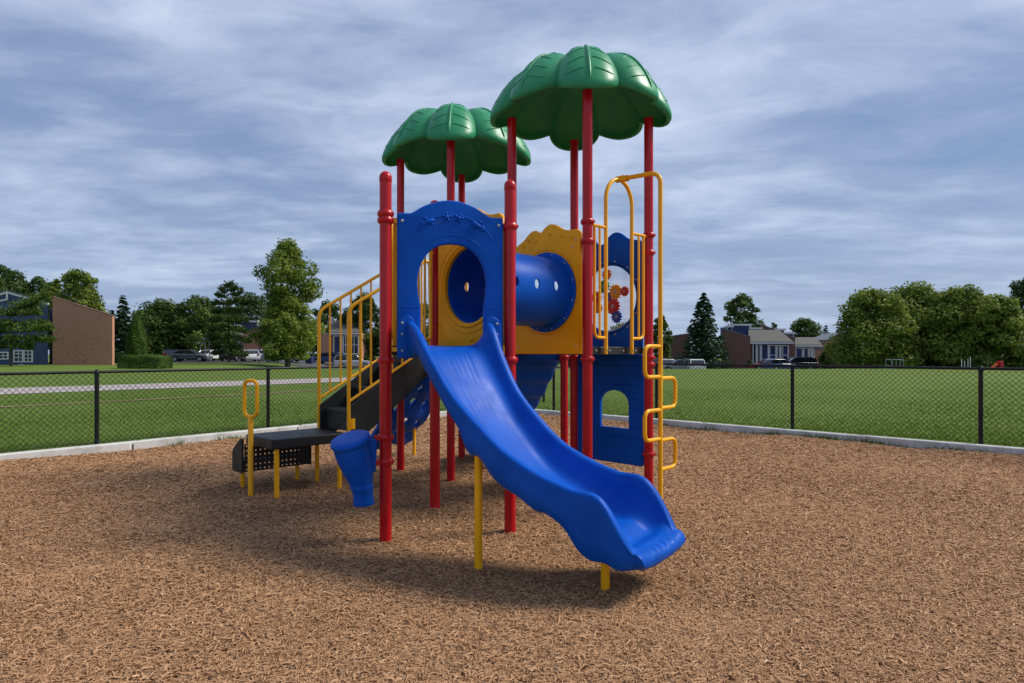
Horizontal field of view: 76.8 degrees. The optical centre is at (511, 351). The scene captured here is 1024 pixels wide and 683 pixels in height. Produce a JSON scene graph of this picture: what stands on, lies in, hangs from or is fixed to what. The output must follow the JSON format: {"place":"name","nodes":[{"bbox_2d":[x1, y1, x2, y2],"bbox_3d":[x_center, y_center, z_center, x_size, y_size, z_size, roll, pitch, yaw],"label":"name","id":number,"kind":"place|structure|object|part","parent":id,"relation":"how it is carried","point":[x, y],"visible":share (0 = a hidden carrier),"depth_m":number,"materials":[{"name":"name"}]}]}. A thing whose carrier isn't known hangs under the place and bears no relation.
{"place":"outdoors","nodes":[
{"label":"outdoors","id":0,"kind":"place"},
{"bbox_2d":[0,377,354,393],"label":"road","id":1,"kind":"structure","parent":0,"point":[139,386],"depth_m":25.25,"materials":[{"name":"grey asphalt"}]},
{"bbox_2d":[114,359,880,368],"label":"parking lot","id":2,"kind":"structure","parent":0,"point":[299,363],"depth_m":77.74,"materials":[{"name":"grey asphalt"}]},
{"bbox_2d":[162,349,185,360],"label":"parked car","id":3,"kind":"object","parent":2,"relation":"on","point":[168,351],"visible":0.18,"depth_m":81.27,"materials":[{"name":"blue paint"}]},
{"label":"windows","id":4,"kind":"part","parent":3,"relation":"part of","materials":[{"name":"black glass"}]},
{"bbox_2d":[166,349,211,361],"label":"parked car","id":5,"kind":"object","parent":2,"relation":"on","point":[179,355],"visible":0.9,"depth_m":77.21,"materials":[{"name":"grey paint"}]},
{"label":"windows","id":6,"kind":"part","parent":5,"relation":"part of","materials":[{"name":"black glass"}]},
{"bbox_2d":[199,350,224,360],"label":"parked car","id":7,"kind":"object","parent":2,"relation":"on","point":[214,357],"visible":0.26,"depth_m":82.90,"materials":[{"name":"white paint"}]},
{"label":"windows","id":8,"kind":"part","parent":7,"relation":"part of","materials":[{"name":"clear glass"}]},
{"bbox_2d":[219,348,243,360],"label":"parked car","id":9,"kind":"object","parent":2,"relation":"on","point":[225,356],"visible":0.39,"depth_m":79.75,"materials":[{"name":"black paint"}]},
{"bbox_2d":[240,350,260,361],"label":"parked car","id":10,"kind":"object","parent":2,"relation":"on","point":[254,355],"visible":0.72,"depth_m":78.27,"materials":[{"name":"white paint"}]},
{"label":"windows","id":11,"kind":"part","parent":10,"relation":"part of","materials":[{"name":"grey glass"}]},
{"bbox_2d":[253,349,263,360],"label":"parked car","id":12,"kind":"object","parent":2,"relation":"on","point":[260,351],"visible":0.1,"depth_m":82.46,"materials":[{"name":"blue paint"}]},
{"bbox_2d":[260,354,304,361],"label":"parked car","id":13,"kind":"object","parent":2,"relation":"on","point":[262,358],"visible":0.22,"depth_m":75.23,"materials":[{"name":"silver metal"}]},
{"bbox_2d":[314,352,343,362],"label":"parked car","id":14,"kind":"object","parent":2,"relation":"on","point":[324,356],"visible":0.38,"depth_m":81.20,"materials":[{"name":"blue paint"}]},
{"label":"windows","id":15,"kind":"part","parent":14,"relation":"part of","materials":[{"name":"black glass"}]},
{"bbox_2d":[332,355,369,365],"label":"parked car","id":16,"kind":"object","parent":2,"relation":"on","point":[336,360],"visible":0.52,"depth_m":78.95,"materials":[{"name":"silver metal"}]},
{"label":"windows","id":17,"kind":"part","parent":16,"relation":"part of","materials":[{"name":"black glass"}]},
{"bbox_2d":[663,359,674,366],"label":"parked car","id":18,"kind":"object","parent":2,"relation":"on","point":[668,360],"visible":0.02,"depth_m":76.77,"materials":[{"name":"white paint"}]},
{"bbox_2d":[663,359,687,368],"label":"parked car","id":19,"kind":"object","parent":2,"relation":"on","point":[679,366],"visible":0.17,"depth_m":73.24,"materials":[{"name":"silver metal"}]},
{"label":"windows","id":20,"kind":"part","parent":19,"relation":"part of","materials":[{"name":"black glass"}]},
{"bbox_2d":[687,359,705,368],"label":"parked car","id":21,"kind":"object","parent":2,"relation":"on","point":[700,361],"visible":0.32,"depth_m":71.22,"materials":[{"name":"white paint"}]},
{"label":"windows","id":22,"kind":"part","parent":21,"relation":"part of","materials":[{"name":"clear glass"}]},
{"bbox_2d":[747,359,763,368],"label":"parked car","id":23,"kind":"object","parent":2,"relation":"on","point":[759,362],"visible":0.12,"depth_m":78.98,"materials":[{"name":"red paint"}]},
{"bbox_2d":[760,359,797,368],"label":"parked car","id":24,"kind":"object","parent":2,"relation":"on","point":[777,361],"visible":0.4,"depth_m":75.16,"materials":[{"name":"blue paint"}]},
{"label":"windows","id":25,"kind":"part","parent":24,"relation":"part of","materials":[{"name":"black glass"}]},
{"bbox_2d":[787,357,818,368],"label":"parked car","id":26,"kind":"object","parent":2,"relation":"on","point":[804,360],"visible":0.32,"depth_m":77.14,"materials":[{"name":"blue paint"}]},
{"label":"windows","id":27,"kind":"part","parent":26,"relation":"part of","materials":[{"name":"black glass"}]},
{"bbox_2d":[0,414,1023,682],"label":"ground","id":28,"kind":"structure","parent":0,"point":[512,562],"depth_m":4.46,"materials":[{"name":"brown wood"}]},
{"bbox_2d":[232,44,684,590],"bbox_3d":[-0.368,-0.690,6.525,3.684,4.580,5.918,0,0,-39],"label":"playground structure","id":29,"kind":"object","parent":28,"relation":"on","point":[506,335],"visible":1,"depth_m":5.95,"materials":[{"name":"blue plastic"}]},
{"bbox_2d":[0,354,1023,453],"bbox_3d":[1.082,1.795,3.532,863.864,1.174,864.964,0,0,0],"label":"lawn","id":30,"kind":"structure","parent":0,"point":[732,376],"depth_m":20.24,"materials":[{"name":"green plant"}]},
{"bbox_2d":[0,264,26,291],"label":"broadleaf tree","id":31,"kind":"object","parent":30,"relation":"on","point":[9,282],"visible":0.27,"depth_m":83.67,"materials":[{"name":"green plant"}]},
{"bbox_2d":[0,288,61,365],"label":"pine tree","id":32,"kind":"object","parent":30,"relation":"on","point":[26,306],"visible":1,"depth_m":55.59,"materials":[{"name":"green plant"}]},
{"bbox_2d":[14,276,56,349],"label":"broadleaf tree","id":33,"kind":"object","parent":30,"relation":"on","point":[30,287],"visible":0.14,"depth_m":79.16,"materials":[{"name":"green plant"}]},
{"bbox_2d":[46,278,62,318],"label":"broadleaf tree","id":34,"kind":"object","parent":30,"relation":"on","point":[54,286],"visible":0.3,"depth_m":73.56,"materials":[{"name":"green plant"}]},
{"bbox_2d":[0,290,114,364],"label":"blue house","id":35,"kind":"structure","parent":30,"relation":"on","point":[85,334],"depth_m":61.30,"materials":[{"name":"blue"}]},
{"bbox_2d":[0,352,8,359],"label":"window","id":36,"kind":"structure","parent":35,"relation":"in","point":[3,355],"depth_m":61.94,"materials":[{"name":"white paint"}]},
{"bbox_2d":[13,350,22,361],"bbox_3d":[-47.344,0.403,61.960,0.929,1.153,0.100,0,0,0],"label":"window","id":37,"kind":"structure","parent":35,"relation":"in","point":[17,354],"depth_m":61.93,"materials":[{"name":"white paint"}]},
{"bbox_2d":[23,350,32,361],"bbox_3d":[-46.409,0.403,61.960,0.852,1.153,0.100,0,0,0],"label":"window","id":38,"kind":"structure","parent":35,"relation":"in","point":[27,355],"depth_m":61.94,"materials":[{"name":"white paint"}]},
{"bbox_2d":[55,268,109,313],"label":"broadleaf tree","id":39,"kind":"object","parent":30,"relation":"on","point":[75,290],"visible":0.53,"depth_m":71.20,"materials":[{"name":"green plant"}]},
{"bbox_2d":[114,295,135,361],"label":"spruce tree","id":40,"kind":"object","parent":30,"relation":"on","point":[122,321],"visible":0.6,"depth_m":71.63,"materials":[{"name":"green plant"}]},
{"bbox_2d":[125,314,147,362],"bbox_3d":[-37.184,-1.107,63.998,2.114,5.315,1.998,0,0,0],"label":"column evergreen","id":41,"kind":"object","parent":30,"relation":"on","point":[136,333],"depth_m":63.54,"materials":[{"name":"green plant"}]},
{"bbox_2d":[120,310,153,338],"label":"broadleaf tree","id":42,"kind":"object","parent":30,"relation":"on","point":[141,318],"visible":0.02,"depth_m":95.16,"materials":[{"name":"green plant"}]},
{"bbox_2d":[117,354,173,368],"bbox_3d":[-28.372,0.787,50.009,3.678,1.290,2.122,0,0,0],"label":"hedge","id":43,"kind":"object","parent":30,"relation":"on","point":[126,360],"visible":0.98,"depth_m":49.18,"materials":[{"name":"green plant"}]},
{"bbox_2d":[131,297,207,360],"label":"broadleaf tree","id":44,"kind":"object","parent":30,"relation":"on","point":[159,341],"visible":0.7,"depth_m":86.18,"materials":[{"name":"green plant"}]},
{"bbox_2d":[2,389,337,406],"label":"footpath","id":45,"kind":"structure","parent":30,"relation":"on","point":[146,399],"depth_m":18.29,"materials":[{"name":"grey concrete"}]},
{"bbox_2d":[159,294,239,360],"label":"broadleaf tree","id":46,"kind":"object","parent":30,"relation":"on","point":[198,306],"visible":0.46,"depth_m":87.47,"materials":[{"name":"green plant"}]},
{"bbox_2d":[206,279,254,361],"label":"pine tree","id":47,"kind":"object","parent":30,"relation":"on","point":[233,348],"visible":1,"depth_m":75.60,"materials":[{"name":"green plant"}]},
{"bbox_2d":[223,292,268,341],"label":"broadleaf tree","id":48,"kind":"object","parent":30,"relation":"on","point":[251,304],"visible":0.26,"depth_m":102.64,"materials":[{"name":"green plant"}]},
{"bbox_2d":[234,321,263,359],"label":"brick townhouse","id":49,"kind":"structure","parent":30,"relation":"on","point":[251,346],"depth_m":91.93,"materials":[{"name":"brown brick"}]},
{"bbox_2d":[0,365,544,451],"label":"chain link fence","id":50,"kind":"object","parent":30,"relation":"on","point":[96,393],"visible":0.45,"depth_m":10.03,"materials":[{"name":"black metal"}]},
{"bbox_2d":[246,238,328,366],"bbox_3d":[-22.960,-4.827,65.815,7.168,13.760,7.418,0,0,13],"label":"broadleaf tree","id":51,"kind":"object","parent":30,"relation":"on","point":[281,299],"visible":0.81,"depth_m":64.80,"materials":[{"name":"green plant"}]},
{"bbox_2d":[262,314,316,366],"bbox_3d":[-22.120,-0.861,62.965,5.048,5.624,5.139,0,0,0],"label":"broadleaf tree","id":52,"kind":"object","parent":30,"relation":"on","point":[283,343],"visible":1,"depth_m":62.06,"materials":[{"name":"green plant"}]},
{"bbox_2d":[305,356,313,363],"bbox_3d":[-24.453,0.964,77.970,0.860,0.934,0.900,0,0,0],"label":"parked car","id":53,"kind":"object","parent":30,"relation":"on","point":[310,360],"visible":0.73,"depth_m":77.60,"materials":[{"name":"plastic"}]},
{"bbox_2d":[310,299,339,354],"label":"broadleaf tree","id":54,"kind":"object","parent":30,"relation":"on","point":[325,315],"visible":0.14,"depth_m":99.35,"materials":[{"name":"green plant"}]},
{"bbox_2d":[308,328,362,356],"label":"broadleaf tree","id":55,"kind":"object","parent":30,"relation":"on","point":[309,354],"depth_m":108.91,"materials":[{"name":"green plant"}]},
{"bbox_2d":[321,313,369,359],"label":"brick townhouse","id":56,"kind":"structure","parent":30,"relation":"on","point":[335,336],"depth_m":89.97,"materials":[{"name":"brown brick"}]},
{"bbox_2d":[333,335,339,351],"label":"window","id":57,"kind":"structure","parent":56,"relation":"in","point":[336,338],"depth_m":89.97,"materials":[{"name":"blue glass"}]},
{"bbox_2d":[343,335,346,353],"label":"window","id":58,"kind":"structure","parent":56,"relation":"in","point":[344,336],"depth_m":89.93,"materials":[{"name":"white glass"}]},
{"bbox_2d":[352,335,358,353],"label":"window","id":59,"kind":"structure","parent":56,"relation":"in","point":[355,338],"depth_m":89.97,"materials":[{"name":"white paint"}]},
{"bbox_2d":[337,292,378,361],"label":"broadleaf tree","id":60,"kind":"object","parent":30,"relation":"on","point":[366,325],"visible":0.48,"depth_m":92.74,"materials":[{"name":"green plant"}]},
{"bbox_2d":[420,301,428,343],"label":"broadleaf tree","id":61,"kind":"object","parent":30,"relation":"on","point":[427,322],"visible":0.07,"depth_m":94.99,"materials":[{"name":"green plant"}]},
{"bbox_2d":[0,409,1023,460],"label":"kerb","id":62,"kind":"structure","parent":30,"relation":"on","point":[188,439],"depth_m":10.18,"materials":[{"name":"concrete"}]},
{"bbox_2d":[608,322,625,330],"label":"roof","id":63,"kind":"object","parent":30,"relation":"on","point":[613,328],"visible":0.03,"depth_m":95.32,"materials":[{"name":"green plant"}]},
{"bbox_2d":[653,315,673,361],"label":"broadleaf tree","id":64,"kind":"object","parent":30,"relation":"on","point":[667,343],"visible":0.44,"depth_m":91.59,"materials":[{"name":"green plant"}]},
{"bbox_2d":[663,333,689,359],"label":"brick building","id":65,"kind":"structure","parent":30,"relation":"on","point":[676,346],"depth_m":98.00,"materials":[{"name":"brown brick"}]},
{"bbox_2d":[675,293,732,368],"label":"spruce tree","id":66,"kind":"object","parent":30,"relation":"on","point":[708,348],"visible":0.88,"depth_m":83.20,"materials":[{"name":"green plant"}]},
{"bbox_2d":[723,292,765,326],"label":"broadleaf tree","id":67,"kind":"object","parent":30,"relation":"on","point":[742,300],"visible":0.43,"depth_m":103.17,"materials":[{"name":"green plant"}]},
{"bbox_2d":[746,359,752,368],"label":"bush","id":68,"kind":"object","parent":30,"relation":"on","point":[750,361],"visible":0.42,"depth_m":81.90,"materials":[{"name":"green plant"}]},
{"bbox_2d":[720,324,793,368],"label":"brick townhouse","id":69,"kind":"structure","parent":30,"relation":"on","point":[744,342],"depth_m":85.91,"materials":[{"name":"brown brick"}]},
{"bbox_2d":[752,344,756,363],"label":"window","id":70,"kind":"structure","parent":69,"relation":"in","point":[754,346],"depth_m":85.98,"materials":[{"name":"white paint"}]},
{"bbox_2d":[757,344,760,362],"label":"window","id":71,"kind":"structure","parent":69,"relation":"in","point":[758,345],"depth_m":85.91,"materials":[{"name":"white paint"}]},
{"bbox_2d":[761,344,768,359],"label":"window","id":72,"kind":"structure","parent":69,"relation":"in","point":[764,347],"depth_m":85.98,"materials":[{"name":"blue glass"}]},
{"bbox_2d":[769,345,775,358],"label":"window","id":73,"kind":"structure","parent":69,"relation":"in","point":[772,348],"depth_m":85.98,"materials":[{"name":"white paint"}]},
{"bbox_2d":[777,345,779,358],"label":"window","id":74,"kind":"structure","parent":69,"relation":"in","point":[778,346],"depth_m":85.91,"materials":[{"name":"white paint"}]},
{"bbox_2d":[780,345,788,358],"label":"window","id":75,"kind":"structure","parent":69,"relation":"in","point":[784,349],"depth_m":85.98,"materials":[{"name":"blue glass"}]},
{"bbox_2d":[771,323,777,328],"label":"broadleaf tree","id":76,"kind":"object","parent":30,"relation":"on","point":[774,326],"visible":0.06,"depth_m":133.78,"materials":[{"name":"green plant"}]},
{"bbox_2d":[539,362,1023,445],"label":"chain link fence","id":77,"kind":"object","parent":30,"relation":"on","point":[980,399],"visible":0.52,"depth_m":10.70,"materials":[{"name":"black metal"}]},
{"bbox_2d":[760,324,822,356],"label":"brick townhouse","id":78,"kind":"structure","parent":30,"relation":"on","point":[802,346],"depth_m":91.97,"materials":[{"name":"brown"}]},
{"bbox_2d":[795,348,802,356],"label":"window","id":79,"kind":"structure","parent":78,"relation":"in","point":[798,351],"depth_m":91.97,"materials":[{"name":"blue glass"}]},
{"bbox_2d":[803,348,808,356],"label":"window","id":80,"kind":"structure","parent":78,"relation":"in","point":[805,350],"depth_m":91.97,"materials":[{"name":"white paint"}]},
{"bbox_2d":[789,317,822,336],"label":"broadleaf tree","id":81,"kind":"object","parent":30,"relation":"on","point":[812,327],"visible":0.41,"depth_m":126.58,"materials":[{"name":"green plant"}]},
{"bbox_2d":[818,349,833,368],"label":"bush","id":82,"kind":"object","parent":30,"relation":"on","point":[821,359],"visible":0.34,"depth_m":79.94,"materials":[{"name":"green plant"}]},
{"bbox_2d":[822,325,829,333],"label":"spruce tree","id":83,"kind":"object","parent":30,"relation":"on","point":[825,330],"visible":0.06,"depth_m":111.91,"materials":[{"name":"green plant"}]},
{"bbox_2d":[816,333,841,343],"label":"brick building","id":84,"kind":"structure","parent":30,"relation":"on","point":[823,338],"depth_m":106.22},
{"bbox_2d":[813,347,868,368],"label":"brick building","id":85,"kind":"structure","parent":30,"relation":"on","point":[818,351],"depth_m":82.66,"materials":[{"name":"brown brick"}]},
{"bbox_2d":[823,286,925,368],"bbox_3d":[37.175,-2.296,67.083,9.761,9.096,9.760,0,0,0],"label":"shade tree","id":86,"kind":"object","parent":30,"relation":"on","point":[868,319],"visible":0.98,"depth_m":65.00,"materials":[{"name":"green plant"}]},
{"bbox_2d":[892,359,903,365],"bbox_3d":[34.674,1.192,58.000,1.029,1.074,0.044,0,0,0],"label":"pipe frame","id":87,"kind":"object","parent":30,"relation":"on","point":[896,361],"visible":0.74,"depth_m":57.99,"materials":[{"name":"grey metal"}]},
{"bbox_2d":[874,280,961,366],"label":"shade tree","id":88,"kind":"object","parent":30,"relation":"on","point":[913,296],"visible":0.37,"depth_m":66.33,"materials":[{"name":"green plant"}]},
{"bbox_2d":[915,283,1003,366],"bbox_3d":[45.890,-2.415,66.055,10.366,9.134,10.100,0,0,0],"label":"shade tree","id":89,"kind":"object","parent":30,"relation":"on","point":[961,300],"visible":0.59,"depth_m":64.06,"materials":[{"name":"green plant"}]},
{"bbox_2d":[968,355,995,366],"bbox_3d":[43.850,1.097,60.053,1.962,1.708,2.112,0,0,0],"label":"bush","id":90,"kind":"object","parent":30,"relation":"on","point":[985,361],"visible":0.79,"depth_m":59.72,"materials":[{"name":"green plant"}]},
{"bbox_2d":[953,293,1023,367],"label":"shade tree","id":91,"kind":"object","parent":30,"relation":"on","point":[1005,319],"visible":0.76,"depth_m":61.61,"materials":[{"name":"green plant"}]},
{"bbox_2d":[1007,278,1023,317],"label":"broadleaf tree","id":92,"kind":"object","parent":30,"relation":"on","point":[1016,287],"visible":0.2,"depth_m":79.87,"materials":[{"name":"green plant"}]},
{"bbox_2d":[0,0,1023,355],"label":"sky","id":93,"kind":"structure","parent":0,"point":[810,154],"materials":[{"name":"blue"}]},
{"bbox_2d":[991,361,1003,366],"bbox_3d":[43.455,1.218,58.000,1.060,0.823,0.500,0,0,0],"label":"toddler slide","id":94,"kind":"object","parent":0,"point":[999,364],"visible":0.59,"depth_m":57.85,"materials":[{"name":"red plastic"}]}
]}

